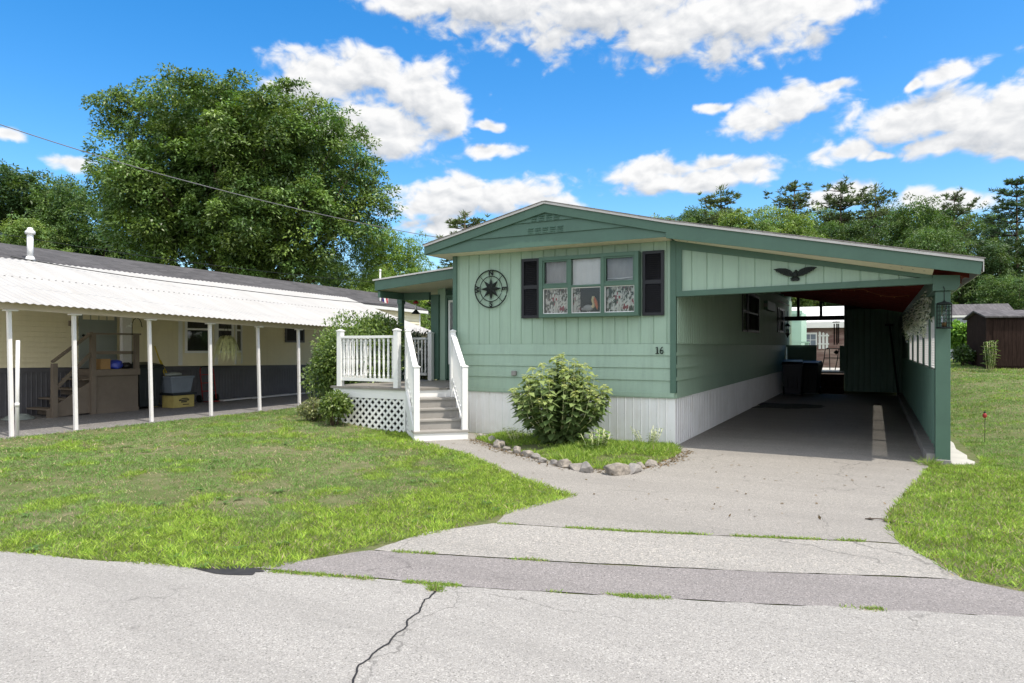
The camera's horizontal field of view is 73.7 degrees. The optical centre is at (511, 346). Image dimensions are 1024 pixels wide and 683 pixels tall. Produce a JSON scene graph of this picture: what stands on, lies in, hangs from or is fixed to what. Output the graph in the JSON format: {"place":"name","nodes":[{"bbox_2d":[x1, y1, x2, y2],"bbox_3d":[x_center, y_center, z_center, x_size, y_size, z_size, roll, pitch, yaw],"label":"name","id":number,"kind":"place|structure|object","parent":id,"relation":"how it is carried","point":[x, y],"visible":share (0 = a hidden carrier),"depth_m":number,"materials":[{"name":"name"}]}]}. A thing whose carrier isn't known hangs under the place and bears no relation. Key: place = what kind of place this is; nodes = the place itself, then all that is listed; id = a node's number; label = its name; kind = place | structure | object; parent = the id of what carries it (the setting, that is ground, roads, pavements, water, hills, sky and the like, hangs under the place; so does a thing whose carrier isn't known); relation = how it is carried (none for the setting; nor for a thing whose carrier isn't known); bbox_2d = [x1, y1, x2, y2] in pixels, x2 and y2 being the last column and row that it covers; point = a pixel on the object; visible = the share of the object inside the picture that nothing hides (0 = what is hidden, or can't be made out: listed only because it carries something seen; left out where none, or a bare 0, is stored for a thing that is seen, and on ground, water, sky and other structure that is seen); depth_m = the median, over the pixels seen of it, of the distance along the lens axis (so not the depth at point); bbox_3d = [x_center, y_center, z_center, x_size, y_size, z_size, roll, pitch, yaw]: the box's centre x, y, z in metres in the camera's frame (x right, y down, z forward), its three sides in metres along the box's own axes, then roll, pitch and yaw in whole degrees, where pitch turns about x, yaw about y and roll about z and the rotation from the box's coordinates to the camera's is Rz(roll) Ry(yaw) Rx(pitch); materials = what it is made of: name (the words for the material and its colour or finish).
{"place":"outdoors","nodes":[
{"label":"outdoors","id":0,"kind":"place"},
{"bbox_2d":[0,233,368,281],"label":"overhead wire","id":1,"kind":"object","parent":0,"point":[177,260],"visible":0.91,"depth_m":21.48,"materials":[{"name":"metal"}]},
{"bbox_2d":[0,551,1023,682],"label":"road","id":2,"kind":"structure","parent":0,"point":[67,620],"depth_m":3.52,"materials":[{"name":"asphalt"}]},
{"bbox_2d":[193,564,263,574],"bbox_3d":[-1.906,1.488,4.550,0.538,0.001,0.173,0,0,10],"label":"tar patch","id":3,"kind":"object","parent":2,"relation":"on","point":[239,570],"visible":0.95,"depth_m":4.53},
{"bbox_2d":[352,591,435,682],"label":"road crack","id":4,"kind":"object","parent":2,"relation":"on","point":[354,676],"visible":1,"depth_m":3.47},
{"bbox_2d":[424,582,446,591],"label":"grass tuft","id":5,"kind":"object","parent":2,"relation":"on","point":[434,587],"visible":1,"depth_m":4.19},
{"bbox_2d":[0,359,1023,614],"bbox_3d":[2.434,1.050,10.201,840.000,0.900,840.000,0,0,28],"label":"ground","id":6,"kind":"structure","parent":0,"point":[220,475],"depth_m":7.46,"materials":[{"name":"plant"}]},
{"bbox_2d":[0,213,76,252],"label":"birch tree","id":7,"kind":"object","parent":6,"relation":"on","point":[21,225],"visible":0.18,"depth_m":39.14,"materials":[{"name":"green plant"}]},
{"bbox_2d":[0,158,88,246],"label":"dark tree","id":8,"kind":"object","parent":6,"relation":"on","point":[7,177],"visible":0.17,"depth_m":42.80,"materials":[{"name":"green plant"}]},
{"bbox_2d":[0,168,102,252],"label":"maple tree","id":9,"kind":"object","parent":6,"relation":"on","point":[50,190],"visible":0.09,"depth_m":44.48,"materials":[{"name":"green plant"}]},
{"bbox_2d":[12,174,135,260],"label":"maple tree","id":10,"kind":"object","parent":6,"relation":"on","point":[74,207],"visible":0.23,"depth_m":41.41,"materials":[{"name":"green plant"}]},
{"bbox_2d":[88,234,146,259],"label":"dark tree","id":11,"kind":"object","parent":6,"relation":"on","point":[111,252],"visible":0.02,"depth_m":43.57,"materials":[{"name":"green plant"}]},
{"bbox_2d":[0,392,325,438],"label":"neighbour drive","id":12,"kind":"structure","parent":6,"relation":"on","point":[42,424],"depth_m":14.76,"materials":[{"name":"concrete"}]},
{"bbox_2d":[26,332,140,417],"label":"entry deck","id":13,"kind":"structure","parent":12,"relation":"on","point":[101,391],"depth_m":15.12,"materials":[{"name":"wood"}]},
{"bbox_2d":[96,359,110,368],"bbox_3d":[-9.198,0.397,15.333,0.240,0.234,0.220,0,0,28],"label":"cardboard box","id":14,"kind":"object","parent":13,"relation":"on","point":[103,363],"visible":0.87,"depth_m":15.25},
{"bbox_2d":[131,362,164,406],"bbox_3d":[-8.919,0.939,16.489,0.822,1.112,0.646,0,0,32],"label":"trash bin","id":15,"kind":"object","parent":12,"relation":"on","point":[143,391],"visible":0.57,"depth_m":16.28,"materials":[{"name":"plastic"}]},
{"bbox_2d":[162,394,193,407],"bbox_3d":[-8.239,1.346,16.856,0.444,0.300,0.570,0,0,28],"label":"carton","id":16,"kind":"object","parent":12,"relation":"on","point":[179,401],"visible":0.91,"depth_m":16.66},
{"bbox_2d":[160,392,196,395],"bbox_3d":[-8.238,1.168,16.861,0.500,0.054,0.660,0,0,28],"label":"plastic tray","id":17,"kind":"object","parent":16,"relation":"on","point":[177,394],"visible":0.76,"depth_m":16.63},
{"bbox_2d":[161,375,194,392],"bbox_3d":[-8.279,0.935,16.849,0.500,0.410,0.660,0,0,28],"label":"storage tote","id":18,"kind":"object","parent":17,"relation":"on","point":[177,384],"visible":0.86,"depth_m":16.66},
{"bbox_2d":[196,366,219,401],"bbox_3d":[-8.103,1.008,18.307,0.339,0.963,0.570,0,0,28],"label":"hand truck","id":19,"kind":"object","parent":12,"relation":"on","point":[216,397],"visible":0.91,"depth_m":18.25,"materials":[{"name":"black metal"}]},
{"bbox_2d":[0,257,430,436],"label":"awning","id":20,"kind":"object","parent":12,"relation":"on","point":[28,285],"visible":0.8,"depth_m":14.69,"materials":[{"name":"metal"}]},
{"bbox_2d":[11,256,389,304],"bbox_3d":[-6.016,-1.387,15.952,0.184,0.391,9.683,0,0,34],"label":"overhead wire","id":21,"kind":"object","parent":20,"relation":"on","point":[187,283],"visible":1,"depth_m":14.39,"materials":[{"name":"metal"}]},
{"bbox_2d":[212,324,240,359],"bbox_3d":[-7.099,-0.179,16.981,0.792,1.148,0.788,0,0,28],"label":"hanging plant","id":22,"kind":"object","parent":20,"relation":"hanging from","point":[225,343],"visible":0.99,"depth_m":16.83,"materials":[{"name":"green plant"}]},
{"bbox_2d":[0,227,427,417],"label":"mobile home","id":23,"kind":"object","parent":6,"relation":"on","point":[45,338],"visible":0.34,"depth_m":17.90,"materials":[{"name":"beige"}]},
{"bbox_2d":[78,314,116,367],"bbox_3d":[-9.696,-0.375,16.017,0.090,1.750,0.880,0,0,28],"label":"door","id":24,"kind":"structure","parent":23,"relation":"in","point":[87,323],"depth_m":16.02,"materials":[{"name":"beige"}]},
{"bbox_2d":[178,321,242,365],"bbox_3d":[-8.100,-0.490,18.709,0.410,2.020,2.058,0,0,28],"label":"window","id":25,"kind":"structure","parent":23,"relation":"in","point":[192,336],"depth_m":18.27,"materials":[{"name":"beige"}]},
{"bbox_2d":[285,328,304,342],"bbox_3d":[-6.827,-0.535,21.468,0.042,0.830,0.800,0,0,28],"label":"window","id":26,"kind":"structure","parent":23,"relation":"in","point":[290,334],"depth_m":21.39,"materials":[{"name":"glass"}]},
{"bbox_2d":[80,62,405,287],"bbox_3d":[-12.620,-5.981,33.307,13.020,15.061,14.610,0,0,42],"label":"oak tree","id":27,"kind":"object","parent":6,"relation":"on","point":[225,140],"visible":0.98,"depth_m":30.34,"materials":[{"name":"green plant"}]},
{"bbox_2d":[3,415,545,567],"bbox_3d":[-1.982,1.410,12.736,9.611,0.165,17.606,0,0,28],"label":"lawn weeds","id":28,"kind":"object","parent":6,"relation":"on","point":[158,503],"visible":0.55,"depth_m":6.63,"materials":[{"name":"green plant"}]},
{"bbox_2d":[295,397,323,420],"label":"shrub","id":29,"kind":"object","parent":6,"relation":"on","point":[311,411],"visible":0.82,"depth_m":12.32,"materials":[{"name":"green plant"}]},
{"bbox_2d":[297,255,357,287],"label":"dark tree","id":30,"kind":"object","parent":6,"relation":"on","point":[338,278],"visible":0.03,"depth_m":45.08,"materials":[{"name":"green plant"}]},
{"bbox_2d":[317,389,354,425],"bbox_3d":[-3.111,1.098,12.039,0.716,0.711,0.652,0,0,28],"label":"shrub","id":31,"kind":"object","parent":6,"relation":"on","point":[336,404],"visible":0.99,"depth_m":11.93,"materials":[{"name":"green plant"}]},
{"bbox_2d":[300,308,405,399],"bbox_3d":[-3.142,0.335,14.404,2.465,2.303,2.399,0,0,28],"label":"round bush","id":32,"kind":"object","parent":6,"relation":"on","point":[323,366],"visible":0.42,"depth_m":13.88,"materials":[{"name":"green plant"}]},
{"bbox_2d":[337,263,390,292],"bbox_3d":[-6.936,-1.246,32.989,3.209,5.738,3.048,0,0,-36],"label":"locust tree","id":33,"kind":"object","parent":6,"relation":"on","point":[364,286],"visible":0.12,"depth_m":32.79,"materials":[{"name":"green plant"}]},
{"bbox_2d":[339,218,440,343],"bbox_3d":[-6.345,-2.576,36.043,5.478,8.519,5.204,0,0,9],"label":"locust tree","id":34,"kind":"object","parent":6,"relation":"on","point":[395,252],"visible":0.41,"depth_m":35.17,"materials":[{"name":"green plant"}]},
{"bbox_2d":[330,267,468,440],"bbox_3d":[-1.404,-0.018,13.647,3.018,3.096,5.653,0,0,18],"label":"porch","id":35,"kind":"object","parent":6,"relation":"on","point":[396,402],"visible":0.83,"depth_m":11.95,"materials":[{"name":"white paint"}]},
{"bbox_2d":[411,328,437,379],"bbox_3d":[-2.197,0.532,17.120,1.246,2.002,1.310,0,0,-30],"label":"dark bush","id":36,"kind":"object","parent":6,"relation":"on","point":[416,334],"visible":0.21,"depth_m":16.85,"materials":[{"name":"green plant"}]},
{"bbox_2d":[420,210,489,328],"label":"pine tree","id":37,"kind":"object","parent":6,"relation":"on","point":[455,222],"visible":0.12,"depth_m":45.44,"materials":[{"name":"green plant"}]},
{"bbox_2d":[554,459,571,467],"bbox_3d":[0.636,1.468,8.438,0.250,0.158,0.152,0,0,11],"label":"edging stone","id":38,"kind":"object","parent":6,"relation":"on","point":[564,463],"visible":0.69,"depth_m":8.40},
{"bbox_2d":[476,437,680,469],"bbox_3d":[0.639,1.450,9.808,3.332,0.081,2.379,0,0,28],"label":"flower bed","id":39,"kind":"object","parent":6,"relation":"on","point":[536,447],"visible":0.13,"depth_m":9.23,"materials":[{"name":"plant"}]},
{"bbox_2d":[503,426,532,441],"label":"bed plant","id":40,"kind":"object","parent":39,"relation":"on","point":[513,435],"visible":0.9,"depth_m":10.40,"materials":[{"name":"green plant"}]},
{"bbox_2d":[505,353,612,444],"bbox_3d":[0.662,0.773,10.061,1.667,1.372,1.319,0,0,28],"label":"flowering bush","id":41,"kind":"object","parent":39,"relation":"on","point":[557,417],"visible":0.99,"depth_m":9.81,"materials":[{"name":"green plant"}]},
{"bbox_2d":[475,430,682,468],"bbox_3d":[0.630,1.387,9.843,3.423,0.211,2.477,0,0,28],"label":"bed groundcover","id":42,"kind":"object","parent":39,"relation":"on","point":[577,452],"visible":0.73,"depth_m":9.35,"materials":[{"name":"green plant"}]},
{"bbox_2d":[579,427,612,447],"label":"bed plant","id":43,"kind":"object","parent":39,"relation":"on","point":[602,435],"visible":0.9,"depth_m":9.39,"materials":[{"name":"green plant"}]},
{"bbox_2d":[630,426,662,443],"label":"bed plant","id":44,"kind":"object","parent":39,"relation":"on","point":[651,439],"visible":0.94,"depth_m":9.97,"materials":[{"name":"green plant"}]},
{"bbox_2d":[580,461,593,472],"bbox_3d":[0.874,1.459,8.121,0.132,0.186,0.219,2,-2,-40],"label":"edging stone","id":45,"kind":"object","parent":6,"relation":"on","point":[586,466],"visible":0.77,"depth_m":8.06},
{"bbox_2d":[422,200,791,445],"bbox_3d":[3.665,-0.387,18.480,5.860,3.814,16.625,0,0,28],"label":"mobile home","id":46,"kind":"object","parent":6,"relation":"on","point":[720,359],"visible":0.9,"depth_m":11.23,"materials":[{"name":"green"}]},
{"bbox_2d":[0,124,440,237],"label":"service cable","id":47,"kind":"object","parent":46,"relation":"attached to","point":[203,185],"visible":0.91,"depth_m":15.97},
{"bbox_2d":[448,298,452,378],"bbox_3d":[-1.000,-0.159,14.250,0.801,1.718,0.045,0,0,28],"label":"door","id":48,"kind":"structure","parent":46,"relation":"in","point":[450,300],"depth_m":14.40,"materials":[{"name":"white paint"}]},
{"bbox_2d":[474,270,507,307],"bbox_3d":[-0.365,-0.980,11.636,0.656,0.656,0.046,0,0,28],"label":"compass rose","id":49,"kind":"object","parent":46,"relation":"attached to","point":[490,288],"visible":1,"depth_m":11.63,"materials":[{"name":"metal"}]},
{"bbox_2d":[546,289,566,312],"bbox_3d":[0.738,-0.728,11.058,0.420,0.464,0.081,0,0,28],"label":"cafe curtain","id":50,"kind":"object","parent":46,"relation":"hanging from","point":[556,300],"visible":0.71,"depth_m":11.06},
{"bbox_2d":[547,261,565,283],"bbox_3d":[0.756,-1.198,11.093,0.420,0.464,0.021,0,0,28],"label":"window shade","id":51,"kind":"object","parent":46,"relation":"attached to","point":[556,272],"depth_m":11.11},
{"bbox_2d":[573,288,579,311],"bbox_3d":[1.034,-0.728,10.901,0.130,0.464,0.079,0,0,28],"label":"cafe curtain","id":52,"kind":"object","parent":46,"relation":"hanging from","point":[576,305],"visible":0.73,"depth_m":10.90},
{"bbox_2d":[573,258,599,284],"bbox_3d":[1.192,-1.198,10.805,0.500,0.464,0.021,0,0,28],"label":"window shade","id":53,"kind":"object","parent":46,"relation":"attached to","point":[586,271],"depth_m":10.81,"materials":[{"name":"fabric"}]},
{"bbox_2d":[581,296,597,311],"bbox_3d":[1.249,-0.645,10.838,0.326,0.302,0.114,0,0,28],"label":"pelican figurine","id":54,"kind":"object","parent":46,"relation":"on","point":[587,308],"visible":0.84,"depth_m":10.79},
{"bbox_2d":[539,251,640,317],"bbox_3d":[1.205,-0.955,10.776,1.670,0.980,0.140,0,0,28],"label":"window","id":55,"kind":"structure","parent":46,"relation":"in","point":[636,282],"depth_m":10.69,"materials":[{"name":"green paint"}]},
{"bbox_2d":[607,286,633,311],"bbox_3d":[1.683,-0.728,10.556,0.460,0.464,0.081,0,0,28],"label":"cafe curtain","id":56,"kind":"object","parent":46,"relation":"hanging from","point":[620,298],"visible":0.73,"depth_m":10.56,"materials":[{"name":"fabric"}]},
{"bbox_2d":[608,257,632,280],"bbox_3d":[1.701,-1.198,10.591,0.460,0.464,0.021,0,0,28],"label":"window shade","id":57,"kind":"object","parent":46,"relation":"attached to","point":[620,267],"depth_m":10.60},
{"bbox_2d":[747,294,758,332],"bbox_3d":[5.818,-0.790,16.472,0.040,0.920,1.750,0,0,28],"label":"window","id":58,"kind":"structure","parent":46,"relation":"in","point":[749,296],"depth_m":16.40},
{"bbox_2d":[257,550,1023,616],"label":"asphalt strip","id":59,"kind":"object","parent":6,"relation":"on","point":[961,596],"visible":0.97,"depth_m":4.32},
{"bbox_2d":[264,521,886,611],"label":"grass tufts","id":60,"kind":"object","parent":59,"relation":"on","point":[410,581],"visible":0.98,"depth_m":4.51,"materials":[{"name":"green plant"}]},
{"bbox_2d":[375,523,962,578],"bbox_3d":[1.015,1.493,5.080,3.958,0.001,0.915,0,0,11],"label":"driveway apron","id":61,"kind":"object","parent":6,"relation":"on","point":[759,554],"visible":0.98,"depth_m":4.99,"materials":[{"name":"concrete"}]},
{"bbox_2d":[677,207,717,223],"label":"dark tree","id":62,"kind":"object","parent":6,"relation":"on","point":[699,218],"visible":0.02,"depth_m":53.64,"materials":[{"name":"green plant"}]},
{"bbox_2d":[675,197,731,226],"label":"maple tree","id":63,"kind":"object","parent":6,"relation":"on","point":[697,208],"visible":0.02,"depth_m":58.49,"materials":[{"name":"green plant"}]},
{"bbox_2d":[697,184,751,224],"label":"pine tree","id":64,"kind":"object","parent":6,"relation":"on","point":[718,202],"visible":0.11,"depth_m":49.47,"materials":[{"name":"green plant"}]},
{"bbox_2d":[708,205,787,232],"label":"birch tree","id":65,"kind":"object","parent":6,"relation":"on","point":[735,220],"visible":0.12,"depth_m":43.33,"materials":[{"name":"green plant"}]},
{"bbox_2d":[763,179,817,234],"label":"pine tree","id":66,"kind":"object","parent":6,"relation":"on","point":[799,199],"visible":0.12,"depth_m":53.58,"materials":[{"name":"green plant"}]},
{"bbox_2d":[760,204,828,306],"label":"birch tree","id":67,"kind":"object","parent":6,"relation":"on","point":[795,222],"visible":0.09,"depth_m":45.23,"materials":[{"name":"green plant"}]},
{"bbox_2d":[792,310,809,344],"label":"addition","id":68,"kind":"structure","parent":6,"relation":"on","point":[799,332],"depth_m":26.77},
{"bbox_2d":[786,345,843,393],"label":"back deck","id":69,"kind":"structure","parent":6,"relation":"on","point":[831,383],"depth_m":22.08,"materials":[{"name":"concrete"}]},
{"bbox_2d":[666,220,985,464],"bbox_3d":[7.657,-0.162,16.018,3.822,3.325,16.025,0,0,28],"label":"carport","id":70,"kind":"object","parent":6,"relation":"on","point":[711,260],"visible":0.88,"depth_m":9.71,"materials":[{"name":"green"}]},
{"bbox_2d":[774,267,816,280],"bbox_3d":[3.892,-0.991,9.385,0.552,0.186,0.053,0,0,28],"label":"eagle ornament","id":71,"kind":"object","parent":70,"relation":"attached to","point":[795,274],"visible":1,"depth_m":9.38,"materials":[{"name":"metal"}]},
{"bbox_2d":[885,324,898,395],"bbox_3d":[10.962,0.364,19.704,0.224,2.049,1.056,0,0,21],"label":"leaning pole","id":72,"kind":"object","parent":70,"relation":"on","point":[889,325],"visible":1,"depth_m":19.71,"materials":[{"name":"metal"}]},
{"bbox_2d":[901,291,932,342],"bbox_3d":[8.069,-0.449,13.742,0.220,0.785,9.340,0,0,28],"label":"leaf garland","id":73,"kind":"object","parent":70,"relation":"hanging from","point":[918,315],"visible":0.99,"depth_m":11.59},
{"bbox_2d":[924,320,927,366],"bbox_3d":[6.737,-0.052,11.051,0.024,0.770,1.460,0,0,28],"label":"lattice window","id":74,"kind":"structure","parent":70,"relation":"in","point":[925,338],"depth_m":11.35,"materials":[{"name":"white paint"}]},
{"bbox_2d":[931,317,933,368],"bbox_3d":[5.953,-0.052,9.576,0.024,0.770,1.760,0,0,28],"label":"lattice window","id":75,"kind":"structure","parent":70,"relation":"in","point":[932,323],"depth_m":10.15,"materials":[{"name":"white paint"}]},
{"bbox_2d":[936,286,952,328],"bbox_3d":[5.375,-0.487,8.490,0.176,0.534,0.176,0,0,-6],"label":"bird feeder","id":76,"kind":"object","parent":70,"relation":"hanging from","point":[944,324],"visible":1,"depth_m":8.47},
{"bbox_2d":[802,211,852,306],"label":"maple tree","id":77,"kind":"object","parent":6,"relation":"on","point":[825,228],"visible":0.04,"depth_m":47.36,"materials":[{"name":"green plant"}]},
{"bbox_2d":[803,205,860,306],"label":"birch tree","id":78,"kind":"object","parent":6,"relation":"on","point":[825,210],"depth_m":55.06,"materials":[{"name":"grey plant"}]},
{"bbox_2d":[815,174,872,237],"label":"pine tree","id":79,"kind":"object","parent":6,"relation":"on","point":[836,203],"visible":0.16,"depth_m":51.66,"materials":[{"name":"green plant"}]},
{"bbox_2d":[824,216,898,305],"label":"dark tree","id":80,"kind":"object","parent":6,"relation":"on","point":[856,230],"visible":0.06,"depth_m":45.48,"materials":[{"name":"green plant"}]},
{"bbox_2d":[850,182,906,244],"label":"pine tree","id":81,"kind":"object","parent":6,"relation":"on","point":[873,214],"visible":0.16,"depth_m":49.47,"materials":[{"name":"green plant"}]},
{"bbox_2d":[850,197,920,242],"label":"maple tree","id":82,"kind":"object","parent":6,"relation":"on","point":[884,215],"visible":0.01,"depth_m":57.28,"materials":[{"name":"green plant"}]},
{"bbox_2d":[874,192,966,254],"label":"maple tree","id":83,"kind":"object","parent":6,"relation":"on","point":[904,220],"visible":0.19,"depth_m":45.73,"materials":[{"name":"green plant"}]},
{"bbox_2d":[910,456,946,465],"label":"grass tuft","id":84,"kind":"object","parent":6,"relation":"on","point":[933,462],"visible":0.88,"depth_m":8.55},
{"bbox_2d":[894,218,982,303],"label":"maple tree","id":85,"kind":"object","parent":6,"relation":"on","point":[942,244],"visible":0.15,"depth_m":41.22,"materials":[{"name":"green plant"}]},
{"bbox_2d":[883,360,1023,589],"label":"lawn grass","id":86,"kind":"structure","parent":6,"relation":"on","point":[987,478],"depth_m":6.59,"materials":[{"name":"plant"}]},
{"bbox_2d":[951,318,966,362],"bbox_3d":[17.959,-0.182,27.462,1.177,1.930,1.356,0,0,28],"label":"bush","id":87,"kind":"object","parent":6,"relation":"on","point":[959,333],"visible":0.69,"depth_m":27.20,"materials":[{"name":"green plant"}]},
{"bbox_2d":[951,442,974,464],"bbox_3d":[7.094,1.495,11.232,0.280,0.050,6.190,0,0,28],"label":"concrete footing","id":88,"kind":"object","parent":6,"relation":"on","point":[957,456],"visible":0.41,"depth_m":9.02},
{"bbox_2d":[951,343,975,365],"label":"bush","id":89,"kind":"object","parent":6,"relation":"on","point":[964,355],"visible":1,"depth_m":25.38,"materials":[{"name":"green plant"}]},
{"bbox_2d":[939,185,989,282],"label":"pine tree","id":90,"kind":"object","parent":6,"relation":"on","point":[958,206],"visible":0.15,"depth_m":51.60,"materials":[{"name":"green plant"}]},
{"bbox_2d":[935,201,1023,290],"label":"maple tree","id":91,"kind":"object","parent":6,"relation":"on","point":[980,224],"visible":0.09,"depth_m":55.25,"materials":[{"name":"green plant"}]},
{"bbox_2d":[951,303,1013,358],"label":"garden shed","id":92,"kind":"structure","parent":6,"relation":"on","point":[960,312],"depth_m":33.18,"materials":[{"name":"grey"}]},
{"bbox_2d":[951,237,1023,309],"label":"dark tree","id":93,"kind":"object","parent":6,"relation":"on","point":[993,266],"visible":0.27,"depth_m":40.39,"materials":[{"name":"green plant"}]},
{"bbox_2d":[981,340,1000,369],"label":"tall weed","id":94,"kind":"object","parent":6,"relation":"on","point":[988,357],"visible":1,"depth_m":22.75,"materials":[{"name":"green plant"}]},
{"bbox_2d":[960,176,1023,307],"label":"pine tree","id":95,"kind":"object","parent":6,"relation":"on","point":[1006,205],"visible":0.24,"depth_m":43.96,"materials":[{"name":"green plant"}]},
{"bbox_2d":[962,310,1023,368],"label":"garden shed","id":96,"kind":"structure","parent":6,"relation":"on","point":[1005,328],"depth_m":23.90,"materials":[{"name":"wood"}]},
{"bbox_2d":[993,320,1023,365],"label":"door","id":97,"kind":"structure","parent":96,"relation":"in","point":[1009,334],"depth_m":23.78,"materials":[{"name":"wood"}]},
{"bbox_2d":[963,269,1023,309],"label":"maple tree","id":98,"kind":"object","parent":6,"relation":"on","point":[1003,295],"visible":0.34,"depth_m":36.85,"materials":[{"name":"green plant"}]},
{"bbox_2d":[1010,232,1023,295],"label":"dark tree","id":99,"kind":"object","parent":6,"relation":"on","point":[1021,247],"visible":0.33,"depth_m":40.84,"materials":[{"name":"green plant"}]},
{"bbox_2d":[0,0,1023,314],"label":"sky","id":100,"kind":"structure","parent":0,"point":[494,108],"materials":[{"name":"blue"}]},
{"bbox_2d":[420,392,929,543],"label":"driveway","id":101,"kind":"structure","parent":0,"point":[856,439],"depth_m":7.71,"materials":[{"name":"concrete"}]},
{"bbox_2d":[603,463,630,475],"bbox_3d":[1.230,1.444,7.947,0.320,0.174,0.172,-4,-4,0],"label":"edging stone","id":102,"kind":"object","parent":101,"relation":"on","point":[617,469],"visible":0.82,"depth_m":7.91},
{"bbox_2d":[437,439,908,522],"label":"leaf litter","id":103,"kind":"object","parent":101,"relation":"on","point":[671,459],"visible":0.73,"depth_m":8.96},
{"bbox_2d":[752,402,823,408],"bbox_3d":[6.750,1.489,17.067,1.957,0.001,1.830,0,0,28],"label":"oil stain","id":104,"kind":"object","parent":101,"relation":"on","point":[780,405],"visible":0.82,"depth_m":16.89,"materials":[{"name":"liquid"}]},
{"bbox_2d":[781,360,803,394],"bbox_3d":[8.589,0.953,20.888,0.627,1.080,0.799,0,0,23],"label":"trash bin","id":105,"kind":"object","parent":101,"relation":"on","point":[792,373],"visible":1,"depth_m":20.59,"materials":[{"name":"plastic"}]},
{"bbox_2d":[801,361,822,393],"bbox_3d":[9.335,0.974,21.340,0.603,1.038,0.768,0,0,36],"label":"trash bin","id":106,"kind":"object","parent":101,"relation":"on","point":[811,375],"visible":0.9,"depth_m":21.08,"materials":[{"name":"plastic"}]},
{"bbox_2d":[792,306,843,373],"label":"brown house","id":107,"kind":"structure","parent":0,"point":[820,334],"depth_m":31.58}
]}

